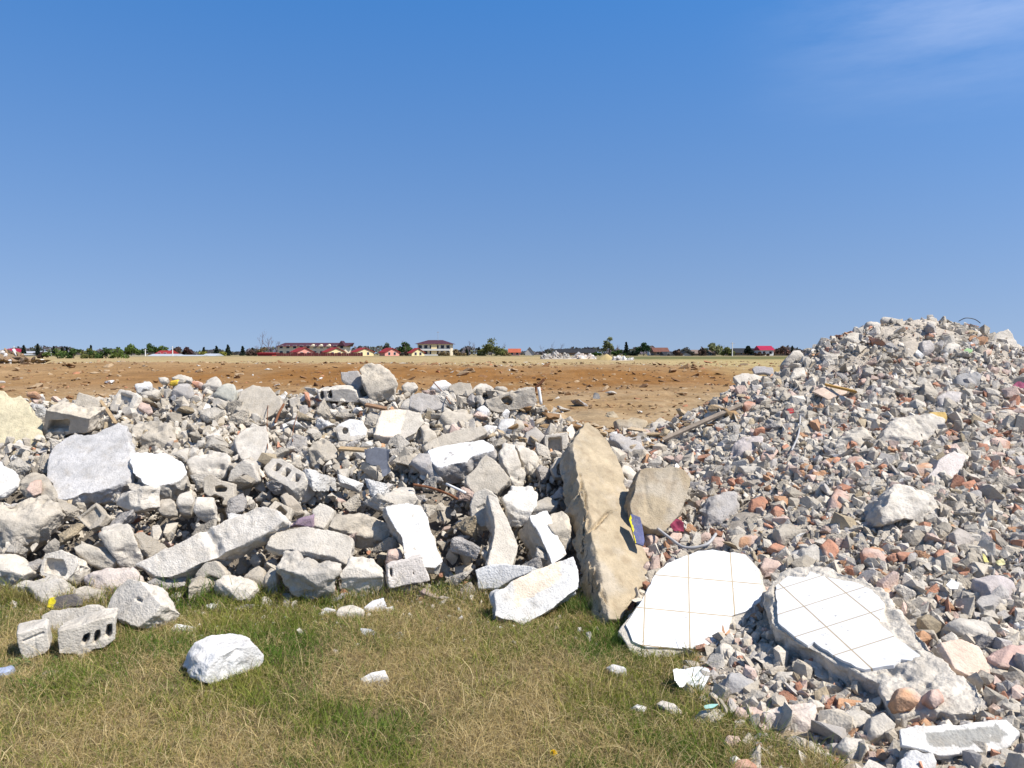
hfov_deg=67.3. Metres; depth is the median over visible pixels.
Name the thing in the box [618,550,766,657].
concrete slab
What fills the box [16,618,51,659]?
hollow block
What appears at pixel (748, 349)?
tree
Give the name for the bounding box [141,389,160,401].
concrete chunk
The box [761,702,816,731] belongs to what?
concrete chunk
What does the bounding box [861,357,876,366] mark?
concrete chunk
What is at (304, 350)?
house
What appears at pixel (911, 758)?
concrete chunk
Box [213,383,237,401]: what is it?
concrete chunk
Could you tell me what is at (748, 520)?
concrete chunk
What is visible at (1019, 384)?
cloth
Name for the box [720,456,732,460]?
concrete chunk
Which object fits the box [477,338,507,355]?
bush
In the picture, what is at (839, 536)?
concrete chunk
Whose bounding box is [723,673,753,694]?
concrete chunk
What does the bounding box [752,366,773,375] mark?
concrete slab
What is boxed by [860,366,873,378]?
concrete chunk
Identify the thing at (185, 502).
concrete chunk
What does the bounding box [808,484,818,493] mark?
concrete chunk
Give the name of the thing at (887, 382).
concrete chunk
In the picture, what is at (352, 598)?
grass tuft
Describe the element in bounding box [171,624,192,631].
concrete slab
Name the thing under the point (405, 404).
concrete chunk
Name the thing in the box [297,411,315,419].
concrete chunk
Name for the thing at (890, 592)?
brick fragment
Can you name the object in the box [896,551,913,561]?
brick fragment
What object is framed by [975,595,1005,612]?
concrete chunk
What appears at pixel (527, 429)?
concrete chunk
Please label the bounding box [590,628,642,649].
grass tuft
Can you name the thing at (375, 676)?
concrete chunk
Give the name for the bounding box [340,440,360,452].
concrete chunk
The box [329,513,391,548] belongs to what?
concrete chunk
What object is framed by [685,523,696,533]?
brick fragment
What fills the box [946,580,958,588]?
paper
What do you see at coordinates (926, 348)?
concrete chunk
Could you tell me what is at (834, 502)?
brick fragment
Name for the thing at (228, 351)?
tree
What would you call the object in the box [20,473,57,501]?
concrete chunk
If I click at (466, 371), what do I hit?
clods
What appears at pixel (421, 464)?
concrete chunk
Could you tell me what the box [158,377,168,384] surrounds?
concrete chunk
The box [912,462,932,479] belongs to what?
brick fragment
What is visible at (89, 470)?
concrete slab
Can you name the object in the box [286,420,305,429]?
concrete chunk
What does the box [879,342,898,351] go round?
concrete chunk
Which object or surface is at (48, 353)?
bush
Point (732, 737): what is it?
brick fragment
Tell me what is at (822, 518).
brick fragment
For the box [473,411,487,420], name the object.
concrete chunk
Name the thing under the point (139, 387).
concrete chunk
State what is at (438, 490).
steel rod
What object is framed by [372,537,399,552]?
concrete chunk
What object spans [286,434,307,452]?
concrete chunk
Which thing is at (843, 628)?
concrete slab
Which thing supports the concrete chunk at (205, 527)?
on the rubble
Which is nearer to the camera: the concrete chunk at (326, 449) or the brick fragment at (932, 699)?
the brick fragment at (932, 699)
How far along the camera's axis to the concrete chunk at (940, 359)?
6.92 m
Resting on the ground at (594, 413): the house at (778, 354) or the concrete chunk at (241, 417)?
the house at (778, 354)
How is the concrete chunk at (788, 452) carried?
on the rubble
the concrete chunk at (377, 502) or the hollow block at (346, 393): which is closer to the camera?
the concrete chunk at (377, 502)
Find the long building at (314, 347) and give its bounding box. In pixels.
[278,341,353,352]
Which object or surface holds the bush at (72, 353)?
on the ground at (594, 413)
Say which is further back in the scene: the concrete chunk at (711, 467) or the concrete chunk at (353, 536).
the concrete chunk at (711, 467)
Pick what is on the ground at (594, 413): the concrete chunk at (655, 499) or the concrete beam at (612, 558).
the concrete beam at (612, 558)
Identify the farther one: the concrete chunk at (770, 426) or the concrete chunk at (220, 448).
the concrete chunk at (220, 448)
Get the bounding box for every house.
[26,351,46,354]
[148,354,182,355]
[155,350,178,353]
[204,354,223,355]
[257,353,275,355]
[289,347,314,355]
[322,347,346,352]
[351,348,373,355]
[378,348,400,355]
[408,348,424,355]
[508,349,520,355]
[525,347,534,354]
[555,349,596,354]
[650,348,669,355]
[659,352,674,355]
[681,351,692,355]
[691,350,717,355]
[733,348,753,355]
[753,346,774,355]
[774,349,788,355]
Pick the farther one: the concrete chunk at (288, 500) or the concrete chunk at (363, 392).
the concrete chunk at (363, 392)
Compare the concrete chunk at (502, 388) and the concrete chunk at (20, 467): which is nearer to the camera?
the concrete chunk at (20, 467)
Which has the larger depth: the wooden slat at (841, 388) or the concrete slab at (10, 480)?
the wooden slat at (841, 388)
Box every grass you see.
[0,557,878,767]
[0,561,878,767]
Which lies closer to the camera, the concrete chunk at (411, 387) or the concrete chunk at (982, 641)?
the concrete chunk at (982, 641)
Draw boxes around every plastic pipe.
[445,483,465,493]
[537,387,542,404]
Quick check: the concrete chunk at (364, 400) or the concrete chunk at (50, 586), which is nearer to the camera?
the concrete chunk at (50, 586)
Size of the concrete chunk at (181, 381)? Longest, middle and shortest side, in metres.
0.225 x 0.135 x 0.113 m
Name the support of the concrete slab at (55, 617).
on the ground at (594, 413)
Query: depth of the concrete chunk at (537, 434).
6.80 m
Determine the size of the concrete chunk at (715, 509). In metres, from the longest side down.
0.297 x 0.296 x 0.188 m
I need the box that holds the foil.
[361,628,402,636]
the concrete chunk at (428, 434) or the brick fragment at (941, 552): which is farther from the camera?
the concrete chunk at (428, 434)
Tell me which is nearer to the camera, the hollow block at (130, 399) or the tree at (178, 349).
the hollow block at (130, 399)
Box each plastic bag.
[673,666,709,689]
[704,704,717,708]
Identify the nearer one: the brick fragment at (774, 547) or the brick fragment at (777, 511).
the brick fragment at (774, 547)
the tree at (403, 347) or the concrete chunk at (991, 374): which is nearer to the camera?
the concrete chunk at (991, 374)
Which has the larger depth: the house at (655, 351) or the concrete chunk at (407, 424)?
the house at (655, 351)
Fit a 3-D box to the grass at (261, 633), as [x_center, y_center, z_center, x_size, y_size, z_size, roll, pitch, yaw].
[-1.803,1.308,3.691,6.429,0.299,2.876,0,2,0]
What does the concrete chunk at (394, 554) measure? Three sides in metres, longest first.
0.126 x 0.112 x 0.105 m
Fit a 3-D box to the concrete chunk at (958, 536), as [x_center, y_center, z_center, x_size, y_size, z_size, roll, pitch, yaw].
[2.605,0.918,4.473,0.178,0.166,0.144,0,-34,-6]
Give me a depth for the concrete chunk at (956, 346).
7.03 m
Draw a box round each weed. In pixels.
[10,656,36,672]
[48,651,75,659]
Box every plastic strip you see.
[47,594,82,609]
[629,514,643,545]
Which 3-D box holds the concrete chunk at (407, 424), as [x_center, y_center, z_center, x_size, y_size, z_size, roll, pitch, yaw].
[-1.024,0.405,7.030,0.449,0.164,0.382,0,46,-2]
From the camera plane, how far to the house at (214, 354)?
282.62 m
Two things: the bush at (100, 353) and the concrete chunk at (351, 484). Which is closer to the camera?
the concrete chunk at (351, 484)
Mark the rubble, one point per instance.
(924, 619)
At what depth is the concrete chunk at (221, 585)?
4.84 m
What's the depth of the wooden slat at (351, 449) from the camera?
6.46 m
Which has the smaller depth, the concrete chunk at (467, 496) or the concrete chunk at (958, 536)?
the concrete chunk at (958, 536)
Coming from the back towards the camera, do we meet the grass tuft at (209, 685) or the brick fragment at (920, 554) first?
the brick fragment at (920, 554)
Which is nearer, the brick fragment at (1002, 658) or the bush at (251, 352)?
the brick fragment at (1002, 658)
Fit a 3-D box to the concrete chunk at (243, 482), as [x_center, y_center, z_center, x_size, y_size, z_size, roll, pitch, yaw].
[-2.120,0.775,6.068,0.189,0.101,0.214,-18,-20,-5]
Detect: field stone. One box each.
[557,406,570,411]
[570,399,587,406]
[593,393,599,398]
[606,411,618,417]
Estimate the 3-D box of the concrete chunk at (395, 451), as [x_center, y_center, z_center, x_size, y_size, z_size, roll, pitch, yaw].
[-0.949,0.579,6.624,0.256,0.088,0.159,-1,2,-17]
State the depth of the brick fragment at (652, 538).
5.29 m
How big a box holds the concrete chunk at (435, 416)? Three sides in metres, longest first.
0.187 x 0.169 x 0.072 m
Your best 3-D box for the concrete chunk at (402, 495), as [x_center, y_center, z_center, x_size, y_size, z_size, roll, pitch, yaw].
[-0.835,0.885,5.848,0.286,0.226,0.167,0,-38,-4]
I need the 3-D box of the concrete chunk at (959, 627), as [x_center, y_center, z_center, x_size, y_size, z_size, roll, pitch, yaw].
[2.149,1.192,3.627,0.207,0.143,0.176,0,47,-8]
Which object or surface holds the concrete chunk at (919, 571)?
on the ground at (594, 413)
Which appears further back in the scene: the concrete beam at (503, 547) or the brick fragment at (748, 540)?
the concrete beam at (503, 547)
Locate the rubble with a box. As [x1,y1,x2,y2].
[0,315,1023,767]
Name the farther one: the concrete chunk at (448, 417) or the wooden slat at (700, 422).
the concrete chunk at (448, 417)
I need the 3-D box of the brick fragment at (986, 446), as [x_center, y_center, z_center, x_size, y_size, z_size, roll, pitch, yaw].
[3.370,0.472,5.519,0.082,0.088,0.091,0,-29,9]
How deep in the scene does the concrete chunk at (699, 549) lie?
5.05 m
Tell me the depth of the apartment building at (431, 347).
329.56 m
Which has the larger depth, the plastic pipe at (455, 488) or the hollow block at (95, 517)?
the plastic pipe at (455, 488)
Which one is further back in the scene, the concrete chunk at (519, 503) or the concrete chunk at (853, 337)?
the concrete chunk at (853, 337)
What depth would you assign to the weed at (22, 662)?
3.94 m
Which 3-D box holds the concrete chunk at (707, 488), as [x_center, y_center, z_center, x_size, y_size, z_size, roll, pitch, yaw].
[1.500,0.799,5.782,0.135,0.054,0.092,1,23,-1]
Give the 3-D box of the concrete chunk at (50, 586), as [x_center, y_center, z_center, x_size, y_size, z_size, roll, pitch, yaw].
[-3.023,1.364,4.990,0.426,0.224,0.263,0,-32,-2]
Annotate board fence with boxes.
[276,352,362,355]
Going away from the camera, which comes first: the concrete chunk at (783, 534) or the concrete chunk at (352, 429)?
the concrete chunk at (783, 534)
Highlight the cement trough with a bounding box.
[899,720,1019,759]
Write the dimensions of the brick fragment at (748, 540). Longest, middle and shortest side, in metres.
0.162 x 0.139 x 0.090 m
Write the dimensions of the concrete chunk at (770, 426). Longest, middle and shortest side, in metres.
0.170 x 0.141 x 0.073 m
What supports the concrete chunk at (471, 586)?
on the ground at (594, 413)
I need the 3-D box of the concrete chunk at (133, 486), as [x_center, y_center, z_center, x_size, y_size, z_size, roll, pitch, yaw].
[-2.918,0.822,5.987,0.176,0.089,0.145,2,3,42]
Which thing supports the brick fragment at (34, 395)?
on the rubble
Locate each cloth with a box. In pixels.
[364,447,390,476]
[670,519,683,531]
[1013,381,1023,387]
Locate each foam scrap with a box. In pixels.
[169,380,178,385]
[929,412,946,421]
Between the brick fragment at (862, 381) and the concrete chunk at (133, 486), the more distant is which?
the brick fragment at (862, 381)
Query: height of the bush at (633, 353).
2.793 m
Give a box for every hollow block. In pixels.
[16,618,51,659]
[40,550,91,584]
[42,400,105,435]
[58,607,117,657]
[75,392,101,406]
[77,503,111,532]
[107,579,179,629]
[110,389,141,414]
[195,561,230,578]
[203,474,237,506]
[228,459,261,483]
[264,458,315,503]
[269,501,293,521]
[317,385,363,402]
[385,554,429,587]
[485,387,536,412]
[519,511,565,566]
[543,432,568,453]
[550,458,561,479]
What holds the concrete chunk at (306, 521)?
on the rubble
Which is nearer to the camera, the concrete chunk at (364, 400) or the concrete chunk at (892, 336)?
the concrete chunk at (892, 336)
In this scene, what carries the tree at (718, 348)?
on the ground at (594, 413)
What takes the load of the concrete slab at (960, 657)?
on the rubble
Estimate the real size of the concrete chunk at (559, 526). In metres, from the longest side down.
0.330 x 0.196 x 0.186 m
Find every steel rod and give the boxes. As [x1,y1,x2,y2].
[274,403,284,423]
[413,483,458,499]
[535,378,544,391]
[791,415,800,450]
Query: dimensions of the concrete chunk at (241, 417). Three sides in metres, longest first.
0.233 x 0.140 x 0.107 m
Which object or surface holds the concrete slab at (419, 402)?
on the rubble
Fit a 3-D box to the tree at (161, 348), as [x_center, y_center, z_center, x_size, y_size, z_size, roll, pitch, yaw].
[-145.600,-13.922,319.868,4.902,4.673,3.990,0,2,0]
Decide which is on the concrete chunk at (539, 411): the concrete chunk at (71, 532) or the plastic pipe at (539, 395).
the plastic pipe at (539, 395)
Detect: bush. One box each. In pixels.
[36,351,48,357]
[42,348,66,357]
[58,348,87,357]
[80,348,102,358]
[88,347,111,358]
[108,347,129,357]
[245,349,256,355]
[256,347,270,352]
[399,351,408,355]
[438,351,449,355]
[446,349,465,355]
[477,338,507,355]
[591,351,601,355]
[610,350,625,355]
[627,350,639,355]
[673,349,683,355]
[698,347,706,355]
[720,347,734,355]
[754,352,769,355]
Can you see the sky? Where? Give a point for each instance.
(673, 175)
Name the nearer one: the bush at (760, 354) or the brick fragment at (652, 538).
the brick fragment at (652, 538)
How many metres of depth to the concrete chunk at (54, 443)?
6.68 m
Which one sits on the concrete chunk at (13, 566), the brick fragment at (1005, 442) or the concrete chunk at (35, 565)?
the concrete chunk at (35, 565)
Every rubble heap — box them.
[0,348,50,363]
[540,351,571,358]
[572,352,596,358]
[612,355,633,359]
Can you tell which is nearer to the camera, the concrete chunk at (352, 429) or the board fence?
the concrete chunk at (352, 429)
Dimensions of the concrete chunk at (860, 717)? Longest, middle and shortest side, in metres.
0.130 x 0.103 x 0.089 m
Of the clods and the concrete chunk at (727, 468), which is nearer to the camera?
the concrete chunk at (727, 468)
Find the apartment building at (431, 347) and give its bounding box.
[416,340,452,355]
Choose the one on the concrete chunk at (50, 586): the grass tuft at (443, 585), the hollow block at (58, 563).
the hollow block at (58, 563)
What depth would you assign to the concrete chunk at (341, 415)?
7.35 m
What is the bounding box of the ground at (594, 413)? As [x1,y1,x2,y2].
[0,319,1023,767]
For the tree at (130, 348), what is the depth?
318.69 m
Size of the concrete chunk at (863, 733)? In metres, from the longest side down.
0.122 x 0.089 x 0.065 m
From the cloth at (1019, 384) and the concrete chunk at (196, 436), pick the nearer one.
the cloth at (1019, 384)
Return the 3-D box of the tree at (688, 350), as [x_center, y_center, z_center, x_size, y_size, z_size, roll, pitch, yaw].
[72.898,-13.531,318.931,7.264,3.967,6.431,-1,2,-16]
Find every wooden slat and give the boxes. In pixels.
[99,400,116,423]
[338,446,368,452]
[365,403,386,409]
[662,403,742,441]
[825,383,856,392]
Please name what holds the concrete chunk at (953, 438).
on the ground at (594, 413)
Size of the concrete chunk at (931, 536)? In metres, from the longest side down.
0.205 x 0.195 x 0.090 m
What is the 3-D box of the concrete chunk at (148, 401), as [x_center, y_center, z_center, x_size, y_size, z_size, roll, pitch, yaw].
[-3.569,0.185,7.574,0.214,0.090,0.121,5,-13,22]
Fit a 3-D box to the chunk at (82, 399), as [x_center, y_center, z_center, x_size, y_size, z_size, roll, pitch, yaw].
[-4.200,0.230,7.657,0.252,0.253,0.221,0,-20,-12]
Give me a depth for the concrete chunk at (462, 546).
5.25 m
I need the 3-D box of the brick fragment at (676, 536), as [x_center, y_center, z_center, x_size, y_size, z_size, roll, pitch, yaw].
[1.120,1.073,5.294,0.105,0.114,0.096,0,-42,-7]
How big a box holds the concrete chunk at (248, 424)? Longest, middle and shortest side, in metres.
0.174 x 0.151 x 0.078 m
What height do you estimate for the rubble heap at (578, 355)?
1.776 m
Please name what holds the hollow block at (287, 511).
on the rubble
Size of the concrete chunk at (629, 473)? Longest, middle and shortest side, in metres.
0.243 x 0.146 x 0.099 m
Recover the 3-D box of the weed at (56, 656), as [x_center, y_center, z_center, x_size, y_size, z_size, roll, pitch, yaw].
[-2.381,1.442,4.071,0.200,0.054,0.188,1,2,22]
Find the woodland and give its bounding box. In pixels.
[11,345,805,354]
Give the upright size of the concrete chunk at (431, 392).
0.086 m
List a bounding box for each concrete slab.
[0,391,46,447]
[0,461,20,499]
[41,605,104,630]
[47,423,136,509]
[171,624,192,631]
[172,375,192,383]
[233,426,274,469]
[236,385,283,420]
[266,527,354,569]
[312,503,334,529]
[341,371,363,390]
[409,393,448,414]
[421,426,486,452]
[448,382,471,397]
[475,564,535,591]
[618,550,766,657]
[733,373,761,384]
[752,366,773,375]
[763,566,982,727]
[812,384,846,399]
[921,451,965,483]
[936,639,989,676]
[996,329,1017,347]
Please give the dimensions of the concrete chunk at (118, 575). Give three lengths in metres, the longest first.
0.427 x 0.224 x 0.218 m
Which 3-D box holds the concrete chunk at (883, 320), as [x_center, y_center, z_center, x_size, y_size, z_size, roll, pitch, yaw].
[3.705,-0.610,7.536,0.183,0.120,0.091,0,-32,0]
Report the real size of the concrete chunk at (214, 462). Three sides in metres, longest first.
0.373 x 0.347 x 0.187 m
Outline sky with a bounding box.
[0,0,1023,353]
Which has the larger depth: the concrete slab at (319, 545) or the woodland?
the woodland
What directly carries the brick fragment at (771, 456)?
on the rubble
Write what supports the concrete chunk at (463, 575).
on the rubble
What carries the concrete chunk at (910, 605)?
on the rubble
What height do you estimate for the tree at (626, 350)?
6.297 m
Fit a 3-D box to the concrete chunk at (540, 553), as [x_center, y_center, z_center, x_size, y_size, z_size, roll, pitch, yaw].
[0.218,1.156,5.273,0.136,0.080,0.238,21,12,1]
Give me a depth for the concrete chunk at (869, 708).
3.21 m
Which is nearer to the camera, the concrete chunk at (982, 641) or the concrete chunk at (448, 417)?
the concrete chunk at (982, 641)
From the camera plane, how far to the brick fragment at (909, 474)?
5.23 m
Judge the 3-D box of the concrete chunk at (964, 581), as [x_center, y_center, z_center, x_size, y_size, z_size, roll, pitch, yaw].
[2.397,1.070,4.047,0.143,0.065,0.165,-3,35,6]
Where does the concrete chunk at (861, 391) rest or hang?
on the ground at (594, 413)
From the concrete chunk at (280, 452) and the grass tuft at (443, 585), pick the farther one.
the concrete chunk at (280, 452)
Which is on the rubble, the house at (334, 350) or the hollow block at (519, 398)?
the hollow block at (519, 398)
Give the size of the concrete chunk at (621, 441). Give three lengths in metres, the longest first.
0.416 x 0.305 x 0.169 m
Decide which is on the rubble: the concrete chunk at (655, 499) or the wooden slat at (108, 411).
the concrete chunk at (655, 499)
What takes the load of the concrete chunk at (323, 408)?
on the rubble
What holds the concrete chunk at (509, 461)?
on the rubble
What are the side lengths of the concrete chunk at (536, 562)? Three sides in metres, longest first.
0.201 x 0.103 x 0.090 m
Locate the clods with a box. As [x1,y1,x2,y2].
[0,360,779,448]
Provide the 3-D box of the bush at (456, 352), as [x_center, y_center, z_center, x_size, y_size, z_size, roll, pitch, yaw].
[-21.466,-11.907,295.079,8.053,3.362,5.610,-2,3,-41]
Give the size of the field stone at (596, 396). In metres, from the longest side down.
0.525 x 0.284 x 0.148 m
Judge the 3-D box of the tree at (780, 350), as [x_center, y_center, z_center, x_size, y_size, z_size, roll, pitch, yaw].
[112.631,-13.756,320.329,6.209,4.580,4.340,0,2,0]
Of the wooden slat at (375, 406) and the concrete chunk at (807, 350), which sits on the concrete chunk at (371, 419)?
the wooden slat at (375, 406)
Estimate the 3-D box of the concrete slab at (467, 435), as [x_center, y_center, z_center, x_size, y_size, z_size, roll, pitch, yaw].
[-0.508,0.531,6.807,0.580,0.294,0.158,0,-38,0]
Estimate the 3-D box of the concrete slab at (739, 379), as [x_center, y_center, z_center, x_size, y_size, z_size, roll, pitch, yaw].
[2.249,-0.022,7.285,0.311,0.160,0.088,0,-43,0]
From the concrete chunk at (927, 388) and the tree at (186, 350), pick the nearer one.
the concrete chunk at (927, 388)
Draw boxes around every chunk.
[0,495,63,553]
[0,554,42,590]
[5,541,27,557]
[6,457,30,479]
[11,575,74,606]
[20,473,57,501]
[27,559,42,572]
[31,403,45,421]
[35,453,48,472]
[40,527,50,542]
[49,438,60,451]
[56,498,79,517]
[58,521,84,545]
[74,543,118,569]
[74,586,106,604]
[84,567,144,598]
[98,523,146,569]
[100,414,120,428]
[109,509,137,525]
[111,423,133,430]
[116,485,159,514]
[126,483,144,490]
[129,452,190,500]
[131,421,182,451]
[134,382,152,394]
[134,532,165,557]
[138,402,152,415]
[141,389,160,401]
[142,397,157,407]
[147,577,185,589]
[157,499,179,517]
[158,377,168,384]
[166,412,181,423]
[171,383,194,399]
[172,448,188,462]
[173,380,185,387]
[176,406,194,413]
[176,491,195,517]
[182,633,263,683]
[186,451,230,480]
[187,424,198,432]
[188,575,217,602]
[189,431,201,442]
[190,474,220,491]
[192,519,216,535]
[193,497,219,523]
[198,407,223,422]
[202,377,221,393]
[205,437,228,448]
[211,444,233,456]
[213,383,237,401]
[214,574,260,601]
[226,493,246,516]
[227,400,242,414]
[227,513,240,518]
[228,408,248,425]
[228,463,237,471]
[232,475,255,489]
[234,604,258,611]
[244,566,266,587]
[246,422,264,427]
[263,558,281,579]
[264,568,280,595]
[266,480,287,494]
[273,447,290,458]
[275,408,290,418]
[276,550,341,599]
[280,493,304,518]
[283,593,292,606]
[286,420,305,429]
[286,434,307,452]
[288,460,302,470]
[290,514,314,527]
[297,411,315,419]
[299,393,312,402]
[303,469,336,491]
[304,387,317,395]
[306,428,321,439]
[308,439,338,469]
[315,418,335,429]
[316,398,332,419]
[321,607,335,613]
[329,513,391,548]
[331,593,347,601]
[335,412,356,418]
[336,419,367,441]
[336,605,364,617]
[337,474,363,491]
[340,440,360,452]
[340,556,385,597]
[342,495,360,511]
[349,532,357,543]
[358,396,377,404]
[359,363,397,401]
[360,389,367,395]
[360,670,388,686]
[362,493,393,513]
[364,412,378,426]
[364,598,386,611]
[365,479,388,496]
[367,427,375,436]
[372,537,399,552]
[373,409,423,443]
[384,487,417,504]
[385,549,403,564]
[387,434,410,447]
[389,446,416,455]
[393,455,412,466]
[400,398,409,409]
[401,382,417,394]
[410,453,442,483]
[419,588,436,602]
[420,424,436,444]
[421,390,435,394]
[421,504,437,516]
[422,476,436,492]
[428,440,497,484]
[429,380,450,393]
[430,413,441,419]
[437,391,460,410]
[437,409,472,427]
[438,596,454,605]
[449,537,480,559]
[449,569,472,585]
[455,515,477,539]
[456,487,473,500]
[460,582,479,600]
[464,455,510,496]
[470,488,497,530]
[473,383,493,396]
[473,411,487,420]
[475,395,487,407]
[476,406,489,415]
[483,425,496,432]
[485,388,502,398]
[489,557,578,624]
[492,438,505,447]
[494,386,507,391]
[497,418,514,434]
[498,443,525,485]
[502,486,537,527]
[512,419,524,433]
[514,444,538,479]
[521,421,532,433]
[522,557,542,568]
[524,428,544,446]
[531,497,558,514]
[535,407,546,415]
[535,442,551,459]
[535,465,551,482]
[535,546,547,559]
[548,511,570,550]
[550,487,564,499]
[606,664,626,676]
[609,433,644,451]
[613,417,647,431]
[621,465,635,480]
[623,466,690,535]
[630,704,646,711]
[650,421,665,427]
[656,700,680,713]
[687,544,706,551]
[692,709,724,724]
[698,491,739,526]
[702,464,716,470]
[704,485,716,492]
[706,427,717,433]
[708,691,718,697]
[715,643,732,660]
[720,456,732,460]
[720,464,731,476]
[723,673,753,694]
[730,436,762,458]
[737,463,758,475]
[744,516,757,524]
[756,619,769,629]
[758,673,769,683]
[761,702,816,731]
[763,579,770,586]
[765,423,781,429]
[771,524,807,545]
[773,672,794,682]
[776,479,789,491]
[780,350,803,368]
[781,450,800,457]
[788,510,799,521]
[789,367,805,380]
[798,544,819,561]
[803,348,817,352]
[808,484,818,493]
[820,404,847,411]
[822,353,839,364]
[822,445,836,456]
[824,533,849,541]
[834,737,868,759]
[835,426,874,444]
[836,372,849,382]
[839,332,862,344]
[839,363,846,372]
[845,710,870,728]
[852,388,863,395]
[855,477,880,486]
[856,731,870,744]
[858,702,877,713]
[859,377,870,391]
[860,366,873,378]
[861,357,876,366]
[862,713,895,744]
[863,526,872,535]
[864,321,880,328]
[864,484,939,527]
[872,413,945,446]
[876,356,892,363]
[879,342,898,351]
[880,317,898,323]
[885,378,890,385]
[888,334,900,339]
[894,388,908,396]
[894,584,915,598]
[896,750,936,767]
[902,566,924,580]
[905,600,915,616]
[918,340,934,355]
[919,382,937,396]
[921,367,932,372]
[923,532,945,544]
[924,323,935,333]
[924,444,946,455]
[924,485,949,494]
[931,357,944,362]
[935,391,961,407]
[936,764,967,767]
[942,342,959,355]
[942,618,996,637]
[947,435,958,440]
[947,528,974,545]
[952,371,982,388]
[954,506,975,516]
[956,575,971,589]
[957,350,971,357]
[971,575,1016,598]
[973,634,994,649]
[975,500,985,508]
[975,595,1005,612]
[984,372,995,379]
[986,451,1006,459]
[993,476,1014,486]
[1000,532,1011,539]
[1006,447,1023,452]
[1014,509,1023,518]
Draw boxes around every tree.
[21,345,26,353]
[35,343,39,355]
[118,343,140,355]
[140,343,156,353]
[156,346,168,351]
[171,346,181,353]
[182,347,192,354]
[213,346,218,353]
[225,344,231,355]
[239,346,245,355]
[259,332,272,349]
[382,342,390,349]
[397,342,412,355]
[601,336,614,354]
[622,342,628,355]
[635,342,650,355]
[681,347,694,354]
[704,343,723,355]
[744,346,754,353]
[774,346,789,355]
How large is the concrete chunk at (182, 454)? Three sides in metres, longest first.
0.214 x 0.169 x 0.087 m
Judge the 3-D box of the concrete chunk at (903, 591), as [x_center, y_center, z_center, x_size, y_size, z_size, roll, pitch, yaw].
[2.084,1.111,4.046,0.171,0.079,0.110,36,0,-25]
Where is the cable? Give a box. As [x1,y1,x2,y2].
[657,528,716,548]
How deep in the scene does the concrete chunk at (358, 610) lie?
4.63 m
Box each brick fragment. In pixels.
[26,480,42,496]
[27,391,40,398]
[192,381,202,389]
[642,581,649,588]
[643,561,650,570]
[644,534,658,545]
[659,551,670,560]
[667,531,681,544]
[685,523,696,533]
[695,499,704,508]
[710,528,722,536]
[711,537,723,549]
[723,735,740,746]
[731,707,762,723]
[732,759,756,767]
[739,534,757,547]
[742,401,756,412]
[748,496,767,512]
[760,445,777,460]
[760,558,780,574]
[767,543,784,553]
[770,506,784,516]
[778,690,796,703]
[796,542,805,549]
[819,525,830,534]
[820,515,831,520]
[820,539,838,558]
[826,489,849,511]
[843,565,853,572]
[846,456,863,465]
[857,378,865,387]
[859,548,887,568]
[863,751,878,763]
[875,568,888,574]
[884,588,893,597]
[888,687,920,713]
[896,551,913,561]
[904,472,915,476]
[910,722,936,726]
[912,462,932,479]
[914,550,929,558]
[921,689,943,709]
[926,583,939,594]
[932,550,959,562]
[939,598,956,610]
[975,481,986,488]
[977,443,988,451]
[983,349,991,355]
[983,683,995,690]
[986,645,1023,669]
[986,716,1001,719]
[990,437,1009,448]
[995,543,1001,549]
[1001,429,1011,435]
[1001,691,1008,698]
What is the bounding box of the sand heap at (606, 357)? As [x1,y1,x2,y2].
[596,354,611,359]
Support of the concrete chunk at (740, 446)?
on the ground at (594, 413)
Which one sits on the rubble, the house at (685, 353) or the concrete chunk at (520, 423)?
the concrete chunk at (520, 423)
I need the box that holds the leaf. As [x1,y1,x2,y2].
[995,559,1004,565]
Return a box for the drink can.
[0,665,15,678]
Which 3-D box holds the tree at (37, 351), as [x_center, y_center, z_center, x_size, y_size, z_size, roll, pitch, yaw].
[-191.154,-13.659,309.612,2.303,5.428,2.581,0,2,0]
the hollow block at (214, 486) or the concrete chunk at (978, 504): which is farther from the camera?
the hollow block at (214, 486)
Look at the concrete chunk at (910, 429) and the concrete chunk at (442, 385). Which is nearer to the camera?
the concrete chunk at (910, 429)
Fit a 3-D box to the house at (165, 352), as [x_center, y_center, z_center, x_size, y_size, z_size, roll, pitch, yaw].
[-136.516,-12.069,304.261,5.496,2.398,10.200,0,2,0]
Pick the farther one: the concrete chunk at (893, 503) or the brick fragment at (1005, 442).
the brick fragment at (1005, 442)
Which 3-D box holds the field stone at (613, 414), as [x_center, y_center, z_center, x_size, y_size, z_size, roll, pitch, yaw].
[2.478,0.788,19.053,0.323,0.128,0.466,1,27,-19]
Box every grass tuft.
[0,584,48,608]
[174,661,265,686]
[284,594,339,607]
[329,592,382,604]
[421,573,477,593]
[424,578,494,598]
[549,591,626,616]
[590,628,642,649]
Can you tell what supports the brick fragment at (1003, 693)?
on the rubble
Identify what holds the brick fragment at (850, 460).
on the rubble
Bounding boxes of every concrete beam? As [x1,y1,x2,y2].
[135,507,290,580]
[382,503,442,573]
[484,495,517,565]
[559,422,648,625]
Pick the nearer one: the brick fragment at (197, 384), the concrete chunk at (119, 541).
the concrete chunk at (119, 541)
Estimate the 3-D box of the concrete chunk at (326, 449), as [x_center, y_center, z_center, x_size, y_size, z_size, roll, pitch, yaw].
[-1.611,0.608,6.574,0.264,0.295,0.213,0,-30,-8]
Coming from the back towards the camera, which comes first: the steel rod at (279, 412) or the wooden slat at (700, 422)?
the steel rod at (279, 412)

